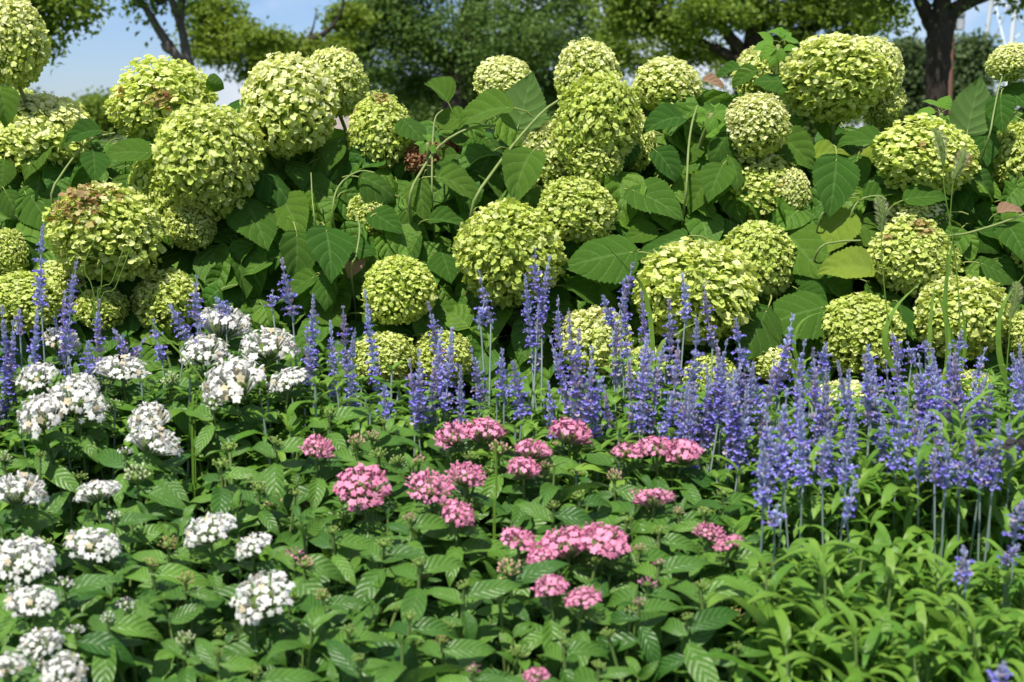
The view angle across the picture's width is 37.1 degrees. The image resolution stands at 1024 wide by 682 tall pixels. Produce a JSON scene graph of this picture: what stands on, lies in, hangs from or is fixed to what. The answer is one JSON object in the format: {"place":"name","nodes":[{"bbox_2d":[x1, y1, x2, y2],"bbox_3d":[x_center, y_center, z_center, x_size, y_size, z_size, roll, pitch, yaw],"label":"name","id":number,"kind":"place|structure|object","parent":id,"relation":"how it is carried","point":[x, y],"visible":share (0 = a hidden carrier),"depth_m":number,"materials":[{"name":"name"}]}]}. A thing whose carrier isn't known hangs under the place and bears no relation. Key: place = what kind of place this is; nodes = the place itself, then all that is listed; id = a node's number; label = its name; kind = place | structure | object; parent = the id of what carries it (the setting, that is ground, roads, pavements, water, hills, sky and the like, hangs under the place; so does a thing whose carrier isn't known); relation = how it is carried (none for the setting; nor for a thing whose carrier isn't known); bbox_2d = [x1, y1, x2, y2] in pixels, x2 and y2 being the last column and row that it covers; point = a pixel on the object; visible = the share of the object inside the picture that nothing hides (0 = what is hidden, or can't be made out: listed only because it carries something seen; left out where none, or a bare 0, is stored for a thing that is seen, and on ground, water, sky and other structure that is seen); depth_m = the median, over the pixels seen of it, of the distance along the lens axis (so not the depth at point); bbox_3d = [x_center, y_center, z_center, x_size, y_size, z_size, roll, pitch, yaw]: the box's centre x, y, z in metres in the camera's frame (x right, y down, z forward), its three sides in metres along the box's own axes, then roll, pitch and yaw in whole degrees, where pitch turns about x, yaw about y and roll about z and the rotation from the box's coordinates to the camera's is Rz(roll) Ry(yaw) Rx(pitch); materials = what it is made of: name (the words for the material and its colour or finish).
{"place":"outdoors","nodes":[
{"label":"outdoors","id":0,"kind":"place"},
{"bbox_2d":[101,128,858,144],"bbox_3d":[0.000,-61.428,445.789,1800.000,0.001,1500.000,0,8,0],"label":"lawn","id":1,"kind":"structure","parent":0,"point":[115,140],"depth_m":145.38,"materials":[{"name":"plant"}]},
{"bbox_2d":[18,0,139,71],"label":"tree","id":2,"kind":"object","parent":1,"relation":"on","point":[65,9],"visible":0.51,"depth_m":10.72,"materials":[{"name":"green plant"}]},
{"bbox_2d":[100,0,236,66],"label":"tree","id":3,"kind":"object","parent":1,"relation":"on","point":[177,10],"visible":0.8,"depth_m":16.65,"materials":[{"name":"grey plant"}]},
{"bbox_2d":[164,0,382,92],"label":"tree","id":4,"kind":"object","parent":1,"relation":"on","point":[214,37],"visible":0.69,"depth_m":23.41,"materials":[{"name":"green plant"}]},
{"bbox_2d":[320,0,639,120],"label":"tree","id":5,"kind":"object","parent":1,"relation":"on","point":[471,45],"visible":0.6,"depth_m":32.80,"materials":[{"name":"green plant"}]},
{"bbox_2d":[559,0,918,93],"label":"tree","id":6,"kind":"object","parent":1,"relation":"on","point":[688,25],"visible":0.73,"depth_m":21.28,"materials":[{"name":"green plant"}]},
{"bbox_2d":[869,31,926,132],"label":"hedge","id":7,"kind":"object","parent":1,"relation":"on","point":[913,50],"visible":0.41,"depth_m":48.74,"materials":[{"name":"green plant"}]},
{"bbox_2d":[836,0,1023,116],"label":"tree","id":8,"kind":"object","parent":1,"relation":"on","point":[939,20],"visible":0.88,"depth_m":13.19,"materials":[{"name":"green plant"}]},
{"bbox_2d":[924,24,1003,101],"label":"hedge","id":9,"kind":"object","parent":1,"relation":"on","point":[973,51],"visible":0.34,"depth_m":46.83,"materials":[{"name":"green plant"}]},
{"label":"soil bed","id":10,"kind":"structure","parent":1,"relation":"on","visible":0},
{"bbox_2d":[0,304,96,591],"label":"salvia plant","id":11,"kind":"object","parent":10,"relation":"on","point":[9,365],"visible":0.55,"depth_m":2.48,"materials":[{"name":"purple plant"}]},
{"bbox_2d":[0,0,108,425],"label":"hydrangea shrub","id":12,"kind":"object","parent":10,"relation":"on","point":[34,128],"visible":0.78,"depth_m":3.22,"materials":[{"name":"green plant"}]},
{"bbox_2d":[0,449,119,616],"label":"penta plant","id":13,"kind":"object","parent":10,"relation":"on","point":[20,491],"visible":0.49,"depth_m":2.10,"materials":[{"name":"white plant"}]},
{"bbox_2d":[0,221,122,524],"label":"salvia plant","id":14,"kind":"object","parent":10,"relation":"on","point":[36,338],"visible":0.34,"depth_m":2.51,"materials":[{"name":"purple plant"}]},
{"bbox_2d":[0,627,130,681],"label":"penta plant","id":15,"kind":"object","parent":10,"relation":"on","point":[25,664],"visible":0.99,"depth_m":1.71,"materials":[{"name":"white plant"}]},
{"bbox_2d":[0,327,132,542],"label":"penta plant","id":16,"kind":"object","parent":10,"relation":"on","point":[39,377],"visible":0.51,"depth_m":2.44,"materials":[{"name":"white plant"}]},
{"bbox_2d":[0,257,138,571],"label":"salvia plant","id":17,"kind":"object","parent":10,"relation":"on","point":[57,531],"visible":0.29,"depth_m":2.42,"materials":[{"name":"green plant"}]},
{"bbox_2d":[0,380,166,592],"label":"penta plant","id":18,"kind":"object","parent":10,"relation":"on","point":[78,403],"visible":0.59,"depth_m":2.31,"materials":[{"name":"white plant"}]},
{"bbox_2d":[0,533,169,681],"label":"penta plant","id":19,"kind":"object","parent":10,"relation":"on","point":[34,606],"visible":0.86,"depth_m":1.87,"materials":[{"name":"white plant"}]},
{"bbox_2d":[0,479,227,662],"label":"penta plant","id":20,"kind":"object","parent":10,"relation":"on","point":[89,546],"visible":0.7,"depth_m":2.04,"materials":[{"name":"green plant"}]},
{"bbox_2d":[42,592,233,681],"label":"penta plant","id":21,"kind":"object","parent":10,"relation":"on","point":[104,653],"visible":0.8,"depth_m":1.78,"materials":[{"name":"green plant"}]},
{"bbox_2d":[43,401,251,601],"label":"penta plant","id":22,"kind":"object","parent":10,"relation":"on","point":[143,470],"visible":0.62,"depth_m":2.21,"materials":[{"name":"green plant"}]},
{"bbox_2d":[79,303,240,523],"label":"salvia plant","id":23,"kind":"object","parent":10,"relation":"on","point":[161,358],"visible":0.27,"depth_m":2.46,"materials":[{"name":"green plant"}]},
{"bbox_2d":[64,353,256,600],"bbox_3d":[-0.587,0.275,2.533,0.350,0.516,0.353,0,8,0],"label":"penta plant","id":24,"kind":"object","parent":10,"relation":"on","point":[118,370],"visible":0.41,"depth_m":2.45,"materials":[{"name":"green plant"}]},
{"bbox_2d":[33,54,300,418],"bbox_3d":[-0.825,-0.179,3.581,0.682,0.966,1.204,-1,8,-7],"label":"hydrangea shrub","id":25,"kind":"object","parent":10,"relation":"on","point":[183,189],"visible":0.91,"depth_m":3.15,"materials":[{"name":"green plant"}]},
{"bbox_2d":[72,535,298,681],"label":"penta plant","id":26,"kind":"object","parent":10,"relation":"on","point":[175,571],"visible":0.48,"depth_m":1.91,"materials":[{"name":"green plant"}]},
{"bbox_2d":[164,304,336,511],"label":"penta plant","id":27,"kind":"object","parent":10,"relation":"on","point":[266,346],"visible":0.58,"depth_m":2.54,"materials":[{"name":"white plant"}]},
{"bbox_2d":[158,353,345,541],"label":"penta plant","id":28,"kind":"object","parent":10,"relation":"on","point":[238,383],"visible":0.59,"depth_m":2.38,"materials":[{"name":"white plant"}]},
{"bbox_2d":[154,512,350,681],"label":"penta plant","id":29,"kind":"object","parent":10,"relation":"on","point":[209,533],"visible":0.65,"depth_m":1.95,"materials":[{"name":"white plant"}]},
{"bbox_2d":[136,441,373,638],"bbox_3d":[-0.373,0.412,2.220,0.366,0.506,0.371,0,8,0],"label":"penta plant","id":30,"kind":"object","parent":10,"relation":"on","point":[227,497],"visible":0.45,"depth_m":2.13,"materials":[{"name":"green plant"}]},
{"bbox_2d":[141,605,377,681],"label":"penta plant","id":31,"kind":"object","parent":10,"relation":"on","point":[310,630],"visible":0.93,"depth_m":1.74,"materials":[{"name":"green plant"}]},
{"bbox_2d":[128,570,400,681],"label":"penta plant","id":32,"kind":"object","parent":10,"relation":"on","point":[249,639],"visible":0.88,"depth_m":1.84,"materials":[{"name":"green plant"}]},
{"bbox_2d":[212,257,367,469],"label":"salvia plant","id":33,"kind":"object","parent":10,"relation":"on","point":[288,299],"visible":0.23,"depth_m":2.58,"materials":[{"name":"green plant"}]},
{"bbox_2d":[210,406,405,581],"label":"penta plant","id":34,"kind":"object","parent":10,"relation":"on","point":[273,475],"visible":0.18,"depth_m":2.24,"materials":[{"name":"green plant"}]},
{"bbox_2d":[205,433,411,584],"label":"penta plant","id":35,"kind":"object","parent":10,"relation":"on","point":[314,491],"visible":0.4,"depth_m":2.21,"materials":[{"name":"green plant"}]},
{"bbox_2d":[233,293,415,482],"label":"salvia plant","id":36,"kind":"object","parent":10,"relation":"on","point":[310,381],"visible":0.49,"depth_m":2.44,"materials":[{"name":"green plant"}]},
{"bbox_2d":[226,45,441,423],"bbox_3d":[-0.428,-0.192,3.566,0.624,0.978,1.222,0,8,0],"label":"hydrangea shrub","id":37,"kind":"object","parent":10,"relation":"on","point":[332,247],"visible":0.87,"depth_m":3.20,"materials":[{"name":"green plant"}]},
{"bbox_2d":[266,546,405,658],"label":"penta plant","id":38,"kind":"object","parent":10,"relation":"on","point":[317,564],"visible":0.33,"depth_m":1.93,"materials":[{"name":"green plant"}]},
{"bbox_2d":[248,588,452,681],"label":"penta plant","id":39,"kind":"object","parent":10,"relation":"on","point":[342,632],"visible":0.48,"depth_m":1.84,"materials":[{"name":"green plant"}]},
{"bbox_2d":[286,288,458,481],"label":"salvia plant","id":40,"kind":"object","parent":10,"relation":"on","point":[352,388],"visible":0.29,"depth_m":2.43,"materials":[{"name":"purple plant"}]},
{"bbox_2d":[267,462,483,624],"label":"penta plant","id":41,"kind":"object","parent":10,"relation":"on","point":[372,522],"visible":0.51,"depth_m":2.09,"materials":[{"name":"pink plant"}]},
{"bbox_2d":[285,418,467,600],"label":"penta plant","id":42,"kind":"object","parent":10,"relation":"on","point":[383,440],"visible":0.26,"depth_m":2.21,"materials":[{"name":"green plant"}]},
{"bbox_2d":[277,521,485,664],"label":"penta plant","id":43,"kind":"object","parent":10,"relation":"on","point":[345,548],"visible":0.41,"depth_m":1.98,"materials":[{"name":"green plant"}]},
{"bbox_2d":[288,417,505,586],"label":"penta plant","id":44,"kind":"object","parent":10,"relation":"on","point":[397,459],"visible":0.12,"depth_m":2.26,"materials":[{"name":"green plant"}]},
{"bbox_2d":[258,610,547,681],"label":"penta plant","id":45,"kind":"object","parent":10,"relation":"on","point":[347,660],"visible":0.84,"depth_m":1.78,"materials":[{"name":"green plant"}]},
{"bbox_2d":[332,348,491,476],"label":"salvia plant","id":46,"kind":"object","parent":10,"relation":"on","point":[418,402],"visible":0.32,"depth_m":2.36,"materials":[{"name":"purple plant"}]},
{"bbox_2d":[321,451,539,639],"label":"penta plant","id":47,"kind":"object","parent":10,"relation":"on","point":[435,494],"visible":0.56,"depth_m":2.09,"materials":[{"name":"green plant"}]},
{"bbox_2d":[360,496,520,667],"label":"penta plant","id":48,"kind":"object","parent":10,"relation":"on","point":[437,527],"visible":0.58,"depth_m":2.02,"materials":[{"name":"green plant"}]},
{"bbox_2d":[349,327,534,466],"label":"salvia plant","id":49,"kind":"object","parent":10,"relation":"on","point":[442,394],"visible":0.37,"depth_m":2.40,"materials":[{"name":"purple plant"}]},
{"bbox_2d":[344,554,569,681],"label":"penta plant","id":50,"kind":"object","parent":10,"relation":"on","point":[473,642],"visible":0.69,"depth_m":1.86,"materials":[{"name":"green plant"}]},
{"bbox_2d":[366,54,576,426],"bbox_3d":[-0.084,-0.182,3.575,0.541,0.962,1.194,0,8,0],"label":"hydrangea shrub","id":51,"kind":"object","parent":10,"relation":"on","point":[454,158],"visible":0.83,"depth_m":3.19,"materials":[{"name":"green plant"}]},
{"bbox_2d":[404,270,556,485],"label":"salvia plant","id":52,"kind":"object","parent":10,"relation":"on","point":[484,312],"visible":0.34,"depth_m":2.43,"materials":[{"name":"purple plant"}]},
{"bbox_2d":[422,416,571,592],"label":"penta plant","id":53,"kind":"object","parent":10,"relation":"on","point":[476,437],"visible":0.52,"depth_m":2.24,"materials":[{"name":"pink plant"}]},
{"bbox_2d":[416,348,596,527],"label":"salvia plant","id":54,"kind":"object","parent":10,"relation":"on","point":[519,401],"visible":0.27,"depth_m":2.30,"materials":[{"name":"purple plant"}]},
{"bbox_2d":[411,526,605,672],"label":"penta plant","id":55,"kind":"object","parent":10,"relation":"on","point":[532,564],"visible":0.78,"depth_m":1.92,"materials":[{"name":"green plant"}]},
{"bbox_2d":[435,438,643,608],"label":"penta plant","id":56,"kind":"object","parent":10,"relation":"on","point":[538,488],"visible":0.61,"depth_m":2.16,"materials":[{"name":"green plant"}]},
{"bbox_2d":[464,246,633,468],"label":"salvia plant","id":57,"kind":"object","parent":10,"relation":"on","point":[536,344],"visible":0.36,"depth_m":2.51,"materials":[{"name":"purple plant"}]},
{"bbox_2d":[480,490,632,622],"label":"penta plant","id":58,"kind":"object","parent":10,"relation":"on","point":[568,514],"visible":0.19,"depth_m":2.04,"materials":[{"name":"green plant"}]},
{"bbox_2d":[462,297,650,539],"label":"salvia plant","id":59,"kind":"object","parent":10,"relation":"on","point":[563,377],"visible":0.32,"depth_m":2.37,"materials":[{"name":"purple plant"}]},
{"bbox_2d":[473,564,658,681],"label":"penta plant","id":60,"kind":"object","parent":10,"relation":"on","point":[578,604],"visible":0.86,"depth_m":1.83,"materials":[{"name":"green plant"}]},
{"bbox_2d":[495,417,646,603],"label":"penta plant","id":61,"kind":"object","parent":10,"relation":"on","point":[570,435],"visible":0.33,"depth_m":2.24,"materials":[{"name":"pink plant"}]},
{"bbox_2d":[476,521,688,658],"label":"penta plant","id":62,"kind":"object","parent":10,"relation":"on","point":[571,545],"visible":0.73,"depth_m":1.94,"materials":[{"name":"pink plant"}]},
{"bbox_2d":[505,308,662,509],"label":"salvia plant","id":63,"kind":"object","parent":10,"relation":"on","point":[575,383],"visible":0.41,"depth_m":2.27,"materials":[{"name":"purple plant"}]},
{"bbox_2d":[469,37,717,423],"bbox_3d":[0.230,-0.191,3.562,0.638,1.006,1.208,0,8,0],"label":"hydrangea shrub","id":64,"kind":"object","parent":10,"relation":"on","point":[613,191],"visible":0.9,"depth_m":3.20,"materials":[{"name":"green plant"}]},
{"bbox_2d":[507,294,680,461],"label":"salvia plant","id":65,"kind":"object","parent":10,"relation":"on","point":[616,338],"visible":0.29,"depth_m":2.44,"materials":[{"name":"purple plant"}]},
{"bbox_2d":[537,605,663,681],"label":"penta plant","id":66,"kind":"object","parent":10,"relation":"on","point":[573,649],"visible":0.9,"depth_m":1.76,"materials":[{"name":"green plant"}]},
{"bbox_2d":[507,376,704,561],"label":"salvia plant","id":67,"kind":"object","parent":10,"relation":"on","point":[664,475],"visible":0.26,"depth_m":2.25,"materials":[{"name":"green plant"}]},
{"bbox_2d":[546,262,704,451],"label":"salvia plant","id":68,"kind":"object","parent":10,"relation":"on","point":[624,299],"visible":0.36,"depth_m":2.51,"materials":[{"name":"purple plant"}]},
{"bbox_2d":[542,468,727,582],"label":"penta plant","id":69,"kind":"object","parent":10,"relation":"on","point":[655,501],"visible":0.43,"depth_m":2.08,"materials":[{"name":"green plant"}]},
{"bbox_2d":[563,333,729,523],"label":"salvia plant","id":70,"kind":"object","parent":10,"relation":"on","point":[640,416],"visible":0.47,"depth_m":2.32,"materials":[{"name":"purple plant"}]},
{"bbox_2d":[536,547,757,681],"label":"penta plant","id":71,"kind":"object","parent":10,"relation":"on","point":[649,617],"visible":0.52,"depth_m":1.84,"materials":[{"name":"green plant"}]},
{"bbox_2d":[578,435,720,514],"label":"penta plant","id":72,"kind":"object","parent":10,"relation":"on","point":[677,459],"visible":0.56,"depth_m":2.19,"materials":[{"name":"pink plant"}]},
{"bbox_2d":[537,525,803,681],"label":"penta plant","id":73,"kind":"object","parent":10,"relation":"on","point":[700,629],"visible":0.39,"depth_m":1.80,"materials":[{"name":"green plant"}]},
{"bbox_2d":[591,579,770,681],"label":"penta plant","id":74,"kind":"object","parent":10,"relation":"on","point":[697,592],"visible":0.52,"depth_m":1.85,"materials":[{"name":"green plant"}]},
{"bbox_2d":[605,315,763,514],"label":"salvia plant","id":75,"kind":"object","parent":10,"relation":"on","point":[670,407],"visible":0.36,"depth_m":2.28,"materials":[{"name":"purple plant"}]},
{"bbox_2d":[593,506,791,645],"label":"penta plant","id":76,"kind":"object","parent":10,"relation":"on","point":[709,533],"visible":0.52,"depth_m":1.99,"materials":[{"name":"green plant"}]},
{"bbox_2d":[611,466,794,636],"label":"penta plant","id":77,"kind":"object","parent":10,"relation":"on","point":[736,506],"visible":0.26,"depth_m":2.06,"materials":[{"name":"green plant"}]},
{"bbox_2d":[622,27,829,424],"bbox_3d":[0.514,-0.214,3.541,0.481,1.001,1.252,1,8,6],"label":"hydrangea shrub","id":78,"kind":"object","parent":10,"relation":"on","point":[750,151],"visible":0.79,"depth_m":3.17,"materials":[{"name":"green plant"}]},
{"bbox_2d":[670,339,794,532],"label":"salvia plant","id":79,"kind":"object","parent":10,"relation":"on","point":[711,418],"visible":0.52,"depth_m":2.26,"materials":[{"name":"purple plant"}]},
{"bbox_2d":[657,361,828,544],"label":"salvia plant","id":80,"kind":"object","parent":10,"relation":"on","point":[736,431],"visible":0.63,"depth_m":2.19,"materials":[{"name":"purple plant"}]},
{"bbox_2d":[694,388,876,582],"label":"salvia plant","id":81,"kind":"object","parent":10,"relation":"on","point":[767,457],"visible":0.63,"depth_m":2.02,"materials":[{"name":"purple plant"}]},
{"bbox_2d":[677,525,917,666],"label":"salvia plant","id":82,"kind":"object","parent":10,"relation":"on","point":[752,574],"visible":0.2,"depth_m":1.93,"materials":[{"name":"green plant"}]},
{"bbox_2d":[704,339,891,532],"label":"salvia plant","id":83,"kind":"object","parent":10,"relation":"on","point":[818,429],"visible":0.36,"depth_m":2.23,"materials":[{"name":"purple plant"}]},
{"bbox_2d":[705,538,907,681],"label":"salvia plant","id":84,"kind":"object","parent":10,"relation":"on","point":[762,615],"visible":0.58,"depth_m":1.79,"materials":[{"name":"green plant"}]},
{"bbox_2d":[686,608,974,681],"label":"salvia plant","id":85,"kind":"object","parent":10,"relation":"on","point":[785,672],"visible":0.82,"depth_m":1.71,"materials":[{"name":"green plant"}]},
{"bbox_2d":[739,384,923,580],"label":"salvia plant","id":86,"kind":"object","parent":10,"relation":"on","point":[826,466],"visible":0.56,"depth_m":2.04,"materials":[{"name":"green plant"}]},
{"bbox_2d":[745,354,928,539],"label":"salvia plant","id":87,"kind":"object","parent":10,"relation":"on","point":[847,403],"visible":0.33,"depth_m":2.19,"materials":[{"name":"purple plant"}]},
{"bbox_2d":[766,31,927,421],"bbox_3d":[0.773,-0.191,3.521,0.476,1.011,1.304,1,8,5],"label":"hydrangea shrub","id":88,"kind":"object","parent":10,"relation":"on","point":[833,84],"visible":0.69,"depth_m":3.20,"materials":[{"name":"green plant"}]},
{"bbox_2d":[757,521,936,643],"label":"salvia plant","id":89,"kind":"object","parent":10,"relation":"on","point":[830,551],"visible":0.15,"depth_m":1.89,"materials":[{"name":"green plant"}]},
{"bbox_2d":[772,412,983,598],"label":"salvia plant","id":90,"kind":"object","parent":10,"relation":"on","point":[904,524],"visible":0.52,"depth_m":2.02,"materials":[{"name":"green plant"}]},
{"bbox_2d":[747,542,1019,681],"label":"salvia plant","id":91,"kind":"object","parent":10,"relation":"on","point":[815,596],"visible":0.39,"depth_m":1.79,"materials":[{"name":"green plant"}]},
{"bbox_2d":[777,596,1017,681],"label":"salvia plant","id":92,"kind":"object","parent":10,"relation":"on","point":[853,666],"visible":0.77,"depth_m":1.69,"materials":[{"name":"green plant"}]},
{"bbox_2d":[821,390,1023,590],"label":"salvia plant","id":93,"kind":"object","parent":10,"relation":"on","point":[920,447],"visible":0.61,"depth_m":2.04,"materials":[{"name":"green plant"}]},
{"bbox_2d":[852,349,1018,512],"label":"salvia plant","id":94,"kind":"object","parent":10,"relation":"on","point":[923,404],"visible":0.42,"depth_m":2.23,"materials":[{"name":"purple plant"}]},
{"bbox_2d":[851,42,1023,419],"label":"hydrangea shrub","id":95,"kind":"object","parent":10,"relation":"on","point":[982,125],"visible":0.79,"depth_m":3.17,"materials":[{"name":"green plant"}]},
{"bbox_2d":[857,343,1023,543],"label":"salvia plant","id":96,"kind":"object","parent":10,"relation":"on","point":[956,396],"visible":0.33,"depth_m":2.21,"materials":[{"name":"purple plant"}]},
{"bbox_2d":[873,408,1023,608],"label":"salvia plant","id":97,"kind":"object","parent":10,"relation":"on","point":[971,462],"visible":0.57,"depth_m":2.03,"materials":[{"name":"green plant"}]},
{"bbox_2d":[893,538,1023,655],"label":"salvia plant","id":98,"kind":"object","parent":10,"relation":"on","point":[964,569],"visible":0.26,"depth_m":1.90,"materials":[{"name":"green plant"}]},
{"bbox_2d":[898,552,1023,681],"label":"salvia plant","id":99,"kind":"object","parent":10,"relation":"on","point":[959,631],"visible":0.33,"depth_m":1.78,"materials":[{"name":"green plant"}]},
{"bbox_2d":[905,593,1023,681],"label":"salvia plant","id":100,"kind":"object","parent":10,"relation":"on","point":[1000,674],"visible":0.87,"depth_m":1.68,"materials":[{"name":"green plant"}]},
{"bbox_2d":[926,419,1023,602],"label":"salvia plant","id":101,"kind":"object","parent":10,"relation":"on","point":[985,470],"visible":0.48,"depth_m":1.99,"materials":[{"name":"purple plant"}]},
{"bbox_2d":[25,0,1023,127],"label":"sky","id":102,"kind":"structure","parent":0,"point":[98,61],"materials":[{"name":"blue"}]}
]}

